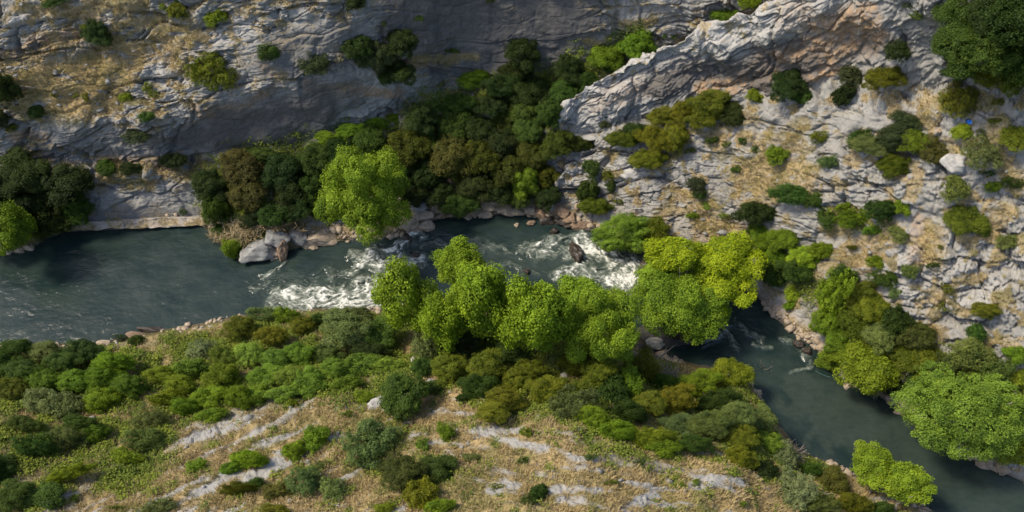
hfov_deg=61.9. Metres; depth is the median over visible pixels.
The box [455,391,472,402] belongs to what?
shrub
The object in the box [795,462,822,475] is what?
shrub
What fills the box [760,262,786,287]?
shrub
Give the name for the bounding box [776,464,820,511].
shrub
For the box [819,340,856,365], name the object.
plane tree
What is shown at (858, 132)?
shrub
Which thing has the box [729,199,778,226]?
bush
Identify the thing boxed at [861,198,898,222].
oak tree
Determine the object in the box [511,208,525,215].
boulder
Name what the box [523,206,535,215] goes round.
boulder
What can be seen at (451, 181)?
boulder
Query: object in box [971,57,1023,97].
oak tree
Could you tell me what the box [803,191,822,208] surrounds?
shrub
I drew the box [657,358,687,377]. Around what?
bare shrub
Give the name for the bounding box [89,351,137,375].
shrub
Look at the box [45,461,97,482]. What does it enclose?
shrub
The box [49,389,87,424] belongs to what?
shrub
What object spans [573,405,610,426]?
creeper
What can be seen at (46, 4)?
shrub
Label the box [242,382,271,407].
shrub
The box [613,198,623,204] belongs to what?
shrub
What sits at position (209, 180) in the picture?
oak tree
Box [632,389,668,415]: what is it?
oak tree
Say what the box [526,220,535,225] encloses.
boulder
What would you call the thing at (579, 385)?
shrub
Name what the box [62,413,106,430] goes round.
shrub
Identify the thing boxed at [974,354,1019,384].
shrub
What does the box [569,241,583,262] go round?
boulder
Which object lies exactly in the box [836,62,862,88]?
shrub
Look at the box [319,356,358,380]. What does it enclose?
shrub
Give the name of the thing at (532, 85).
oak tree
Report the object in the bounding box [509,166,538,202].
oak tree
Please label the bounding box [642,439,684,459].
creeper
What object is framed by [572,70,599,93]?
shrub
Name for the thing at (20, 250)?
boulder
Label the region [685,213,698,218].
shrub
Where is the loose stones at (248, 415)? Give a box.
[21,316,895,511]
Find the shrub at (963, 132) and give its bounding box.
[948,123,974,140]
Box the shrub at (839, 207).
[833,202,851,212]
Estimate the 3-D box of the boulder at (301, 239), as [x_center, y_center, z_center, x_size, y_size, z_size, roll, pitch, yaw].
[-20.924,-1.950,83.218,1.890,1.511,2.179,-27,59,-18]
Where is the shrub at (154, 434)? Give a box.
[118,427,165,451]
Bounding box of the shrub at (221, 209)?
[199,191,233,226]
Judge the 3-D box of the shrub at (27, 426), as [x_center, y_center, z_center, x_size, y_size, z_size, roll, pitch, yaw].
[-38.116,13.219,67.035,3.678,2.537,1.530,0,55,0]
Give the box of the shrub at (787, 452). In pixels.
[771,439,798,469]
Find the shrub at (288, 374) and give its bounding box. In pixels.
[267,363,302,386]
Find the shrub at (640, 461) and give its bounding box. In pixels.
[632,459,645,465]
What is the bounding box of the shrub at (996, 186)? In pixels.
[983,181,1003,192]
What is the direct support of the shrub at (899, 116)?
on the cliff
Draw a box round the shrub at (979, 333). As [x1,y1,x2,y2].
[965,322,988,341]
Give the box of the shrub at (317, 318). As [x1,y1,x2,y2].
[310,312,326,325]
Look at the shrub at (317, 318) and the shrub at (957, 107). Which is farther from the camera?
the shrub at (317, 318)
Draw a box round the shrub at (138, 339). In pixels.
[127,334,145,346]
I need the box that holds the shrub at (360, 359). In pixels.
[344,352,382,377]
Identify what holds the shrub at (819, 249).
on the cliff
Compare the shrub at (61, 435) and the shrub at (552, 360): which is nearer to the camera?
the shrub at (61, 435)
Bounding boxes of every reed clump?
[204,222,220,242]
[209,223,231,245]
[222,209,255,238]
[225,229,261,246]
[232,211,265,235]
[254,204,286,234]
[271,221,300,233]
[282,219,307,237]
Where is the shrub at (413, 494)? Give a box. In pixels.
[400,474,439,511]
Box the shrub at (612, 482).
[602,479,618,484]
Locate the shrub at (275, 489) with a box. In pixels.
[260,481,293,501]
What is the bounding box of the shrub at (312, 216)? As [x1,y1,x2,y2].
[311,199,337,221]
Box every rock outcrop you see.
[367,397,381,409]
[575,155,588,160]
[597,180,617,194]
[620,166,645,182]
[806,103,819,112]
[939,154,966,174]
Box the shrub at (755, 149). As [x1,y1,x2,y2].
[750,145,760,152]
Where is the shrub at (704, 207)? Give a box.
[701,201,710,209]
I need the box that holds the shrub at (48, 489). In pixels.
[25,481,68,509]
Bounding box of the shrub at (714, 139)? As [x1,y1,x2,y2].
[704,137,718,144]
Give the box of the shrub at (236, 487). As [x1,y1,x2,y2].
[219,480,257,495]
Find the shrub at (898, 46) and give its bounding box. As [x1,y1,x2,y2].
[884,39,912,63]
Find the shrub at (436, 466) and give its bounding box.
[411,453,459,484]
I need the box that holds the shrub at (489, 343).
[481,335,500,353]
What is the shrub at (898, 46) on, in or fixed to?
on the rock ridge
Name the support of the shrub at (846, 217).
on the cliff
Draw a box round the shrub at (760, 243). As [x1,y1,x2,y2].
[751,232,773,256]
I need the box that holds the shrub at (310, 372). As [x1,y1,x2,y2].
[296,364,327,387]
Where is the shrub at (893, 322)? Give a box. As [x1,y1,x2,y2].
[881,304,916,335]
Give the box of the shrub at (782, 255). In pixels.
[762,246,788,265]
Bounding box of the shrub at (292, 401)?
[286,399,298,406]
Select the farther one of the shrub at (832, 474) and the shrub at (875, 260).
the shrub at (875, 260)
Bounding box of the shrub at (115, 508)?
[105,505,123,510]
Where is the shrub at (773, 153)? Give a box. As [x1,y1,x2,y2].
[764,144,790,166]
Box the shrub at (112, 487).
[109,486,129,489]
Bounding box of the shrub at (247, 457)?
[228,449,269,468]
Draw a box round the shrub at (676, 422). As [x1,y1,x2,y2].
[656,412,695,439]
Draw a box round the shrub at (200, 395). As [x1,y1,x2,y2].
[188,384,229,409]
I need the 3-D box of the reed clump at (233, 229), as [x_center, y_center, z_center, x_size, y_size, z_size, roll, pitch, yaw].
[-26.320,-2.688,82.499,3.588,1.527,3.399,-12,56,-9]
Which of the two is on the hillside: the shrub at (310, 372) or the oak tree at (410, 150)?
the shrub at (310, 372)
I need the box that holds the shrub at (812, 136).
[808,130,828,144]
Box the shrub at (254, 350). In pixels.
[230,341,264,367]
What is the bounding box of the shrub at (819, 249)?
[806,240,833,258]
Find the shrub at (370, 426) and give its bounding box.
[339,417,402,470]
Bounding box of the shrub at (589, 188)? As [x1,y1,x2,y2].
[575,179,600,201]
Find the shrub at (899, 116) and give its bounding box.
[887,109,923,130]
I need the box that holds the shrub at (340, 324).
[318,303,383,349]
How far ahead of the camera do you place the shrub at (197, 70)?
77.81 m
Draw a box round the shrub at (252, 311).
[245,306,274,322]
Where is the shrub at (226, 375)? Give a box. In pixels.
[199,362,243,391]
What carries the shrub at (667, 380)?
on the hillside
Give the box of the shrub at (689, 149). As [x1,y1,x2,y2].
[684,147,696,153]
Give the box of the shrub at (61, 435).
[44,423,91,450]
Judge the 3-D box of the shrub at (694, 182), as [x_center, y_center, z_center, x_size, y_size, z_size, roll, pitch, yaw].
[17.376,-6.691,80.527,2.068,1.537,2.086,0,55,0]
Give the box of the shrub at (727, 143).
[721,140,731,147]
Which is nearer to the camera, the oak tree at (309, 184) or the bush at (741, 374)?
the bush at (741, 374)
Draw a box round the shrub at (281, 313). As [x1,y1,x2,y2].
[272,305,301,323]
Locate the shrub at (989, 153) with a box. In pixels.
[959,128,1003,169]
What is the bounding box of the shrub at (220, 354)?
[206,345,241,365]
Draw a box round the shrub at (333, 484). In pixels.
[318,474,346,502]
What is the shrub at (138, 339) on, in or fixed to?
on the hillside
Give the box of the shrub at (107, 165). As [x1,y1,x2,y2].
[94,158,115,176]
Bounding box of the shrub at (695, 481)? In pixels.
[691,479,700,486]
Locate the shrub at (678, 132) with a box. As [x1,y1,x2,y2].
[663,120,690,154]
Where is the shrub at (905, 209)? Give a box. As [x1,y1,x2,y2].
[890,200,910,216]
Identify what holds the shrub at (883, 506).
on the hillside
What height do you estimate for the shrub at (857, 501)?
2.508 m
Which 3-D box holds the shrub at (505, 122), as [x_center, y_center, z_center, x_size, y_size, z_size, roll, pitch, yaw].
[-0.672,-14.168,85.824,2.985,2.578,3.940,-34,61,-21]
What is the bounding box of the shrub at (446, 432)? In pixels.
[436,425,455,441]
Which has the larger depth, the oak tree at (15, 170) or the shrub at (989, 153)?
the oak tree at (15, 170)
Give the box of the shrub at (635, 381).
[616,363,645,399]
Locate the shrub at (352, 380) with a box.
[328,374,365,392]
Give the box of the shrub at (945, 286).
[939,281,954,295]
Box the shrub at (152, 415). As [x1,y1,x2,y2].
[128,401,167,431]
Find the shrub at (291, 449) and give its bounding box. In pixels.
[280,439,306,462]
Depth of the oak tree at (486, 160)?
82.90 m
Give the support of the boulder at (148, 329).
on the riverbed
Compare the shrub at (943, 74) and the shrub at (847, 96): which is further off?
the shrub at (847, 96)
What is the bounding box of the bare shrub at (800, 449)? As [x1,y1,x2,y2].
[790,441,808,462]
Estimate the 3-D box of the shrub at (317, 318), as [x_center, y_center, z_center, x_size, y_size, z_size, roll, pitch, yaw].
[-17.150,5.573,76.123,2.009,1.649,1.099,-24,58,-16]
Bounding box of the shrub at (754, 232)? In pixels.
[746,223,767,240]
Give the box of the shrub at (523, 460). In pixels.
[517,456,527,463]
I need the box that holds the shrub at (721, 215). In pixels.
[718,212,729,218]
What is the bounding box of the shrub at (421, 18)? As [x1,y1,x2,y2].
[414,15,424,21]
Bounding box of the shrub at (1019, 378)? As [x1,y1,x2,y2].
[1009,368,1023,392]
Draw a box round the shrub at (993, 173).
[977,170,995,176]
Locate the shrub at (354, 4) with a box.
[343,0,366,11]
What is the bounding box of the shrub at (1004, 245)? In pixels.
[995,234,1017,249]
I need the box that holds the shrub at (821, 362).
[813,350,841,371]
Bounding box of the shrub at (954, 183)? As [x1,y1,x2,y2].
[939,174,972,204]
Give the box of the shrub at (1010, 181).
[998,175,1023,188]
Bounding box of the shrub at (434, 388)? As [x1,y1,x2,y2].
[421,379,443,395]
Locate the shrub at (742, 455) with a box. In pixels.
[724,442,760,470]
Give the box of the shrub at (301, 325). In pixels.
[289,315,316,337]
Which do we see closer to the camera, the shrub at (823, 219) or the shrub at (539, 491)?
the shrub at (539, 491)
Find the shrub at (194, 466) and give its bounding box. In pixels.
[185,457,207,472]
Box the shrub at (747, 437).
[720,420,761,450]
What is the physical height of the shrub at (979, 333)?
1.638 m
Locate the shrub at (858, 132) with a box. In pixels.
[846,128,872,149]
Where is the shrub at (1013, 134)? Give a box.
[998,124,1023,152]
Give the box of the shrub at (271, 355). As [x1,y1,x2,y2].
[259,347,295,367]
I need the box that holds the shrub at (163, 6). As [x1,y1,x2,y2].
[158,3,166,10]
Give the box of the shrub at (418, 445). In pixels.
[415,436,429,453]
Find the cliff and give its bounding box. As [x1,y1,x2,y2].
[0,0,1023,481]
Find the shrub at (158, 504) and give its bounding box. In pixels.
[135,495,179,511]
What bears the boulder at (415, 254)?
in the river
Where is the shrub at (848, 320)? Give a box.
[835,303,872,341]
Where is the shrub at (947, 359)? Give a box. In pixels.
[929,352,960,379]
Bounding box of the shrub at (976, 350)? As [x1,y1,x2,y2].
[947,336,998,370]
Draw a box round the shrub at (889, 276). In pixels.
[865,269,897,291]
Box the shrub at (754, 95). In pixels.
[744,88,763,102]
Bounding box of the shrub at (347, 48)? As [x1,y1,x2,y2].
[339,34,374,58]
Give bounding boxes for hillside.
[0,297,933,511]
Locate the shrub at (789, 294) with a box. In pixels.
[784,284,801,303]
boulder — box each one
[14,247,23,252]
[23,244,34,250]
[96,340,110,344]
[125,331,143,337]
[137,327,163,332]
[239,237,275,263]
[264,229,291,247]
[276,240,288,261]
[288,227,307,246]
[305,231,337,246]
[309,246,318,250]
[330,239,337,243]
[398,216,418,230]
[401,232,412,241]
[409,202,427,212]
[411,252,420,257]
[412,210,434,220]
[417,219,434,231]
[427,203,442,213]
[444,178,456,192]
[476,211,492,218]
[479,201,500,211]
[488,200,507,206]
[497,204,515,216]
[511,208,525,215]
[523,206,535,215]
[523,268,529,274]
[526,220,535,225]
[535,209,546,218]
[539,216,554,224]
[549,203,558,211]
[550,227,558,233]
[552,202,570,218]
[554,218,565,225]
[563,212,576,223]
[564,224,571,228]
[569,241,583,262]
[571,221,587,229]
[585,224,596,230]
[633,343,647,350]
[639,259,647,269]
[645,337,665,349]
[664,329,696,339]
[793,340,804,347]
[801,347,811,354]
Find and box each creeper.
[314,130,345,145]
[335,123,370,138]
[364,117,390,128]
[384,114,398,124]
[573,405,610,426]
[586,419,637,441]
[606,399,649,424]
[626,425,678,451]
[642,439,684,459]
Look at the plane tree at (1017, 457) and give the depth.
67.44 m
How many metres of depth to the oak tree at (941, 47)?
64.26 m
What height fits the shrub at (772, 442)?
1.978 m
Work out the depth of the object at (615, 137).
81.20 m
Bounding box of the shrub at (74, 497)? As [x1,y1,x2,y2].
[69,494,80,500]
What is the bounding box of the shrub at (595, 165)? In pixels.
[581,159,600,179]
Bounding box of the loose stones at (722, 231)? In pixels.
[0,1,1023,473]
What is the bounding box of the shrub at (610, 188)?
[604,181,617,192]
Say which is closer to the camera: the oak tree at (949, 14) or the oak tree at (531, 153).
the oak tree at (949, 14)
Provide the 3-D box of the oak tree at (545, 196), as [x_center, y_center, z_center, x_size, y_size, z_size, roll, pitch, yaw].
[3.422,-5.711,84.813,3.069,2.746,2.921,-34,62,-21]
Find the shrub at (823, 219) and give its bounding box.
[815,207,835,230]
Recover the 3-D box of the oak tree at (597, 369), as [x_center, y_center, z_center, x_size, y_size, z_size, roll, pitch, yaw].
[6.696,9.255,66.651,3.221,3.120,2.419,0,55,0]
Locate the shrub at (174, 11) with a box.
[164,0,188,20]
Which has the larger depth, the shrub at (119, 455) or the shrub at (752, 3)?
the shrub at (752, 3)
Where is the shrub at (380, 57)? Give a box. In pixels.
[354,40,399,74]
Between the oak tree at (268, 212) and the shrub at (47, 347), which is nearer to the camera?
the shrub at (47, 347)
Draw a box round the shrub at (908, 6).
[901,2,913,9]
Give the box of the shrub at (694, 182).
[685,177,706,194]
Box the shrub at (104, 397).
[82,386,125,414]
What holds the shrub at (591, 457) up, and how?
on the hillside
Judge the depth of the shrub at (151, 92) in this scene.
79.47 m
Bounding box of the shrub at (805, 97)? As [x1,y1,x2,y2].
[793,87,812,103]
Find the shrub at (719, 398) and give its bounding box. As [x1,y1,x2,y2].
[693,386,743,411]
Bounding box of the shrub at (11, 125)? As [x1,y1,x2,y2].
[5,123,19,131]
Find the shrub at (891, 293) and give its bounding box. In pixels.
[887,288,901,299]
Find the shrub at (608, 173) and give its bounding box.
[601,167,613,182]
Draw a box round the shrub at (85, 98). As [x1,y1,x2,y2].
[81,91,88,101]
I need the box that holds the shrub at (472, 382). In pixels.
[456,373,500,397]
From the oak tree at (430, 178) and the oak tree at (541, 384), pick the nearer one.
the oak tree at (541, 384)
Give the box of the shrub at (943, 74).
[937,64,978,80]
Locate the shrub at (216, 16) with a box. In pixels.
[202,8,227,27]
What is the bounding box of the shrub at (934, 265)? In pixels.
[925,262,940,268]
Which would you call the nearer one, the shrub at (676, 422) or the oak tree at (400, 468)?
the oak tree at (400, 468)
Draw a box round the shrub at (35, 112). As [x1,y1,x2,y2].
[26,104,44,118]
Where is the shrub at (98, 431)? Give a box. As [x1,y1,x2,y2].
[78,424,113,443]
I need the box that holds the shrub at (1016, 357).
[1000,346,1023,364]
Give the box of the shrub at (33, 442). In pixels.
[9,431,59,458]
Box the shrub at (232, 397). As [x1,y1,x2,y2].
[222,384,257,410]
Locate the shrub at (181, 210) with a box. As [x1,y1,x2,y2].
[178,207,187,215]
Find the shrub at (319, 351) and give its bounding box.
[310,343,346,363]
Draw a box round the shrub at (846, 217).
[832,207,871,229]
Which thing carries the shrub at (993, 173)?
on the cliff
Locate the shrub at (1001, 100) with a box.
[990,97,1004,105]
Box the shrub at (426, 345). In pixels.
[409,326,442,359]
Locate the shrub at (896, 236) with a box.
[887,224,908,244]
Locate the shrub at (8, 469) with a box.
[0,453,18,486]
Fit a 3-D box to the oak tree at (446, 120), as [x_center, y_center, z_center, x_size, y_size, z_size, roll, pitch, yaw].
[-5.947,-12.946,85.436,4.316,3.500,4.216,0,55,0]
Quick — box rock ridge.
[558,0,1023,139]
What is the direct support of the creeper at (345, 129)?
attached to the cliff
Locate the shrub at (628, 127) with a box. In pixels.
[622,122,648,137]
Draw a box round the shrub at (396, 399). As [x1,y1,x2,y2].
[377,370,430,421]
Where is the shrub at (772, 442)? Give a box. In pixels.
[756,430,785,456]
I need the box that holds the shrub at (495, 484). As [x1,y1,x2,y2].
[488,482,505,488]
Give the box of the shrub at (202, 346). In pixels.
[184,338,216,361]
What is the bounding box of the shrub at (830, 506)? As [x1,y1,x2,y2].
[800,491,843,511]
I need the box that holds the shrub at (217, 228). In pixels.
[209,223,232,235]
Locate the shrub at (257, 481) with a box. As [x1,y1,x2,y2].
[245,476,266,487]
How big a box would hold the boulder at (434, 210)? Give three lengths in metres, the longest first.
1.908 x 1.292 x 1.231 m
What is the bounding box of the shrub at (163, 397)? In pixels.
[144,388,186,406]
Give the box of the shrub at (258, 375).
[245,363,285,386]
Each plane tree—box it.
[0,199,37,255]
[313,142,411,246]
[370,255,439,340]
[411,290,466,353]
[429,234,485,287]
[444,259,518,342]
[497,273,578,353]
[557,274,607,304]
[560,284,641,363]
[628,259,732,345]
[642,236,704,292]
[689,230,768,323]
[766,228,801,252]
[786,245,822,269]
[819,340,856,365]
[832,338,902,396]
[850,439,894,493]
[867,460,937,510]
[979,432,1023,467]
[1001,405,1023,439]
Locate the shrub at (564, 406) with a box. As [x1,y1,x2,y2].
[544,383,600,421]
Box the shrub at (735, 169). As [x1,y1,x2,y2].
[730,165,741,173]
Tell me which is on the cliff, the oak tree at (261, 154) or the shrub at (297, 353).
the oak tree at (261, 154)
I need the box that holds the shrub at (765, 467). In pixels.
[752,458,779,479]
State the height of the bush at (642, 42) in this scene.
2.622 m
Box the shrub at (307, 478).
[283,464,321,499]
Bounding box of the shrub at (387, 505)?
[372,502,395,511]
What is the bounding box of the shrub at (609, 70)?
[602,58,624,73]
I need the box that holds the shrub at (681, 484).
[675,482,687,489]
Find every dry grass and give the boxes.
[0,0,1023,471]
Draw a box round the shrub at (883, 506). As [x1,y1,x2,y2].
[870,501,896,511]
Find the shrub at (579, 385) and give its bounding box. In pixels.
[558,376,589,402]
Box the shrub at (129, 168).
[118,161,142,175]
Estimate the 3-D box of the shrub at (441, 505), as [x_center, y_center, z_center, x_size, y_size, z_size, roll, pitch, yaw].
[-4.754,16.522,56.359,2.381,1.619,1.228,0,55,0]
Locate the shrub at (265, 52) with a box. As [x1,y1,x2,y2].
[254,42,281,60]
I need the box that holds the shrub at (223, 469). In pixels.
[218,460,245,476]
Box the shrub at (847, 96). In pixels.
[827,81,857,107]
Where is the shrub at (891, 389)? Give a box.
[883,376,901,395]
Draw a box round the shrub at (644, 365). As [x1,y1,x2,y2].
[622,344,662,382]
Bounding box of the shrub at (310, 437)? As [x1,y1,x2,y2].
[301,425,330,453]
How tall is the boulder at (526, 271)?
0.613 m
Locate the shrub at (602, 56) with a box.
[586,44,624,70]
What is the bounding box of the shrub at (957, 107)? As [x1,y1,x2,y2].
[934,79,980,119]
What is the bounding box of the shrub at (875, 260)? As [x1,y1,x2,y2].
[864,255,884,268]
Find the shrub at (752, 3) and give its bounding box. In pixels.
[737,0,760,9]
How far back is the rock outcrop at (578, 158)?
85.41 m
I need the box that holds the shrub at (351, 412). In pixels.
[337,409,354,417]
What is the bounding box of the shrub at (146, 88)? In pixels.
[140,81,152,93]
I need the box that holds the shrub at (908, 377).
[895,372,924,395]
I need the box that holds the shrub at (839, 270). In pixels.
[829,263,860,287]
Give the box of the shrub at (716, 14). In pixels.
[707,9,741,20]
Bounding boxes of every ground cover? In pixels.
[0,309,910,511]
[1,18,1023,406]
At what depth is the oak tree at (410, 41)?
78.91 m
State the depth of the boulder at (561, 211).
84.65 m
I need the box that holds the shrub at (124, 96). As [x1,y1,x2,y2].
[118,92,133,101]
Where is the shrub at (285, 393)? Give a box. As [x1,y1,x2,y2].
[262,385,300,403]
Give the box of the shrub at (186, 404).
[169,397,202,417]
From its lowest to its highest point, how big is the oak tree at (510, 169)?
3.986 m
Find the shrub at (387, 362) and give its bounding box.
[368,354,406,374]
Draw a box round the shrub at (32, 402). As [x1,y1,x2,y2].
[21,387,60,415]
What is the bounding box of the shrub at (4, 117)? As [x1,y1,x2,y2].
[0,109,9,127]
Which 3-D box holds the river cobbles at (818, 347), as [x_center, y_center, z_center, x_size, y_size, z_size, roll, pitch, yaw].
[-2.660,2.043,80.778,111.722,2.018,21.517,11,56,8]
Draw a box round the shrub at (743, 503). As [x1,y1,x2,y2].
[737,501,748,508]
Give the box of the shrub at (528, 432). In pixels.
[518,426,531,437]
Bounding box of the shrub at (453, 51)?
[445,48,459,53]
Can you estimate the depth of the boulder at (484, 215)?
85.31 m
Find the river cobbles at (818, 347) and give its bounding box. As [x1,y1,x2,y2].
[0,203,1015,475]
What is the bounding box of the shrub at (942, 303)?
[936,299,953,311]
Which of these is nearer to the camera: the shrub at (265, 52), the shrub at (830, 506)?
the shrub at (830, 506)
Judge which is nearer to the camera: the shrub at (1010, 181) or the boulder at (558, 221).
the shrub at (1010, 181)
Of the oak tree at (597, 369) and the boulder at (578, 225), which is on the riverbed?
the boulder at (578, 225)
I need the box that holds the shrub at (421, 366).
[410,356,433,377]
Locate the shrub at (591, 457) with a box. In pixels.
[584,453,597,461]
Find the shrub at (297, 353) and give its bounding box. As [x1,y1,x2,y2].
[282,341,320,367]
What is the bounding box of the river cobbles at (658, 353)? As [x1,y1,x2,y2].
[1,303,931,511]
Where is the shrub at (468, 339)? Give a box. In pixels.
[433,328,483,358]
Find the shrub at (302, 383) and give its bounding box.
[291,376,328,399]
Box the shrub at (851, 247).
[845,244,857,249]
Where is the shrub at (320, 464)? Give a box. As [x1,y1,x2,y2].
[314,460,328,469]
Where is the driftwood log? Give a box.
[656,345,675,359]
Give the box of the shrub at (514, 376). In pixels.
[501,366,538,391]
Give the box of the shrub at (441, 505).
[422,497,457,511]
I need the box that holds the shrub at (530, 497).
[519,492,537,505]
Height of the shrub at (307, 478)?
2.298 m
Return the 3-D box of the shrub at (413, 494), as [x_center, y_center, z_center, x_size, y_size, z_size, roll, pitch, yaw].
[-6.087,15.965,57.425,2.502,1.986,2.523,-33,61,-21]
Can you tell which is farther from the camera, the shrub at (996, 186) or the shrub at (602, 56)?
the shrub at (602, 56)
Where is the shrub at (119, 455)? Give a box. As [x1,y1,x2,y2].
[109,446,145,465]
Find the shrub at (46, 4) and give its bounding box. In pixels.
[39,0,67,7]
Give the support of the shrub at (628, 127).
on the cliff
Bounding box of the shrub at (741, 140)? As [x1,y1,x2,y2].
[737,136,746,145]
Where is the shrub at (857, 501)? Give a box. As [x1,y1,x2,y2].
[831,491,874,511]
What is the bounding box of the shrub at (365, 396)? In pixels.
[352,390,374,402]
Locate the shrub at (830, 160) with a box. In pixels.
[816,154,838,168]
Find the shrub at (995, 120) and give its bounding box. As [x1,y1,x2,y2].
[986,118,1001,123]
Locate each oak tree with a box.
[0,73,23,106]
[0,146,52,200]
[0,179,18,203]
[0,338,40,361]
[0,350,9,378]
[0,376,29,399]
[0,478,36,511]
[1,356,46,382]
[2,190,42,221]
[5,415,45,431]
[23,180,48,208]
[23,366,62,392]
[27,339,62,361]
[32,200,79,242]
[36,158,94,207]
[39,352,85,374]
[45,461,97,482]
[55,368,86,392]
[56,192,96,225]
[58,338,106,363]
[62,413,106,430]
[78,18,113,46]
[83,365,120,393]
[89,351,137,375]
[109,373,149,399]
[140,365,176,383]
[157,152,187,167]
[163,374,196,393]
[189,168,228,202]
[218,148,264,183]
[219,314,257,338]
[224,171,268,210]
[239,207,268,228]
[248,147,277,163]
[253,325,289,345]
[254,203,289,226]
[259,153,302,188]
[271,173,310,213]
[283,197,315,222]
[293,142,329,175]
[296,171,327,203]
[323,137,359,162]
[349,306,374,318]
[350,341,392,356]
[351,123,385,155]
[361,315,402,348]
[376,58,416,85]
[376,451,428,491]
[378,128,432,167]
[384,28,418,60]
[392,155,417,186]
[400,182,428,207]
[403,103,438,134]
[410,158,442,189]
[412,130,436,156]
[425,175,457,207]
[427,132,473,177]
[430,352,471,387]
[433,107,473,139]
[436,93,478,113]
[437,193,481,218]
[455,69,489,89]
[455,168,493,201]
[461,139,499,175]
[463,116,495,142]
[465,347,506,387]
[472,95,508,118]
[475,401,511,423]
[477,176,512,206]
[478,73,521,96]
[484,128,516,159]
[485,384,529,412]
[489,154,524,186]
[495,337,528,363]
[496,61,533,79]
[503,38,541,73]
[503,188,534,208]
[508,97,539,124]
[509,73,547,105]
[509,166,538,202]
[511,114,543,143]
[511,140,547,170]
[514,358,547,379]
[522,374,567,401]
[532,84,554,103]
[532,185,561,212]
[534,164,561,187]
[535,99,562,129]
[539,129,575,160]
[549,78,577,104]
[550,52,583,83]
[554,350,596,376]
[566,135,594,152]
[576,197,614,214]
[580,358,618,385]
[590,212,655,253]
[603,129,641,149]
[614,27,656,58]
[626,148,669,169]
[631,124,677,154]
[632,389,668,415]
[641,214,670,240]
[646,105,679,124]
[659,382,698,416]
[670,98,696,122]
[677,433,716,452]
[678,368,723,395]
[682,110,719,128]
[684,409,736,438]
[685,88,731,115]
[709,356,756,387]
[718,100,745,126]
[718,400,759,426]
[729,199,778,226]
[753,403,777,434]
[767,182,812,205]
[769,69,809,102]
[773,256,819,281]
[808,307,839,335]
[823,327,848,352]
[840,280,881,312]
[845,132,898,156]
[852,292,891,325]
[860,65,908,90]
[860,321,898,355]
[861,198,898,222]
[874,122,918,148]
[875,153,912,179]
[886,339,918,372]
[888,360,1023,462]
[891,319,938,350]
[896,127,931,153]
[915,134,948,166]
[928,12,1023,79]
[929,0,987,41]
[929,31,981,65]
[941,203,992,236]
[966,0,1008,35]
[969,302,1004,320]
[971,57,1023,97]
[976,0,1023,49]
[998,46,1023,86]
[1007,25,1023,46]
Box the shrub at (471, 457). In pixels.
[461,452,481,461]
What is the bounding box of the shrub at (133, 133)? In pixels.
[120,129,153,143]
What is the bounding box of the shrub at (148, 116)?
[136,111,155,122]
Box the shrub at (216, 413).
[192,407,230,424]
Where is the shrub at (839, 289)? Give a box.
[811,266,856,315]
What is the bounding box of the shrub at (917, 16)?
[909,10,922,20]
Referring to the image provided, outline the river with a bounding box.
[0,215,1023,511]
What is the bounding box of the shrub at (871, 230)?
[861,224,881,234]
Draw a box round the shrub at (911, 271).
[900,263,920,280]
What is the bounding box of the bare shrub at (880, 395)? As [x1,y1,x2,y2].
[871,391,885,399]
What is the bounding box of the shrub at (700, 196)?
[691,190,707,199]
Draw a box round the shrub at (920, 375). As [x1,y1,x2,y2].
[911,370,938,380]
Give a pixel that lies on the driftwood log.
(664, 353)
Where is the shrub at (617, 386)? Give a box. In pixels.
[593,373,630,404]
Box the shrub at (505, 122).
[490,102,518,134]
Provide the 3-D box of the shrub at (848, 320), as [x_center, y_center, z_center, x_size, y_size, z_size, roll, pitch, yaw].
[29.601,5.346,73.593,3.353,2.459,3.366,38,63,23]
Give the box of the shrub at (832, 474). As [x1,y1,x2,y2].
[810,463,850,496]
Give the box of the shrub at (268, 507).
[259,503,291,511]
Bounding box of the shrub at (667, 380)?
[649,373,681,390]
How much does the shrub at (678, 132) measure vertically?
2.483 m
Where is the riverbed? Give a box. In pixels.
[35,215,1017,511]
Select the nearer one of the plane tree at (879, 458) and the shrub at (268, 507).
the shrub at (268, 507)
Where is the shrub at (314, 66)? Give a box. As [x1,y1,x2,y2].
[295,51,331,75]
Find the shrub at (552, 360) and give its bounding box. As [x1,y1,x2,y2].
[544,353,569,372]
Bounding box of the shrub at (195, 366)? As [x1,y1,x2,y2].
[169,357,208,379]
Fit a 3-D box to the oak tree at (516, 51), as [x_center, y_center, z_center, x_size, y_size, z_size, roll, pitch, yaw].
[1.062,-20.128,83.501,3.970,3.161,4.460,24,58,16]
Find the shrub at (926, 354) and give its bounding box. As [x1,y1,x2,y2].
[905,345,946,374]
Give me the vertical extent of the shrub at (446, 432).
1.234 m
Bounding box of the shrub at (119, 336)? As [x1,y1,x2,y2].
[112,334,127,341]
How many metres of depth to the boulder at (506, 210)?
85.19 m
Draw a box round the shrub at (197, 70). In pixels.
[182,51,237,91]
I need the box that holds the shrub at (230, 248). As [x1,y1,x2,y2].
[220,238,243,258]
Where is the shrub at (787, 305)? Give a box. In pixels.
[783,301,795,310]
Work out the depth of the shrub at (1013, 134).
65.02 m
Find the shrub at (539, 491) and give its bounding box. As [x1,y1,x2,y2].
[529,482,548,501]
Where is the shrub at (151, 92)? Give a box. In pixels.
[146,88,159,97]
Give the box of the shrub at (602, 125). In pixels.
[599,116,611,128]

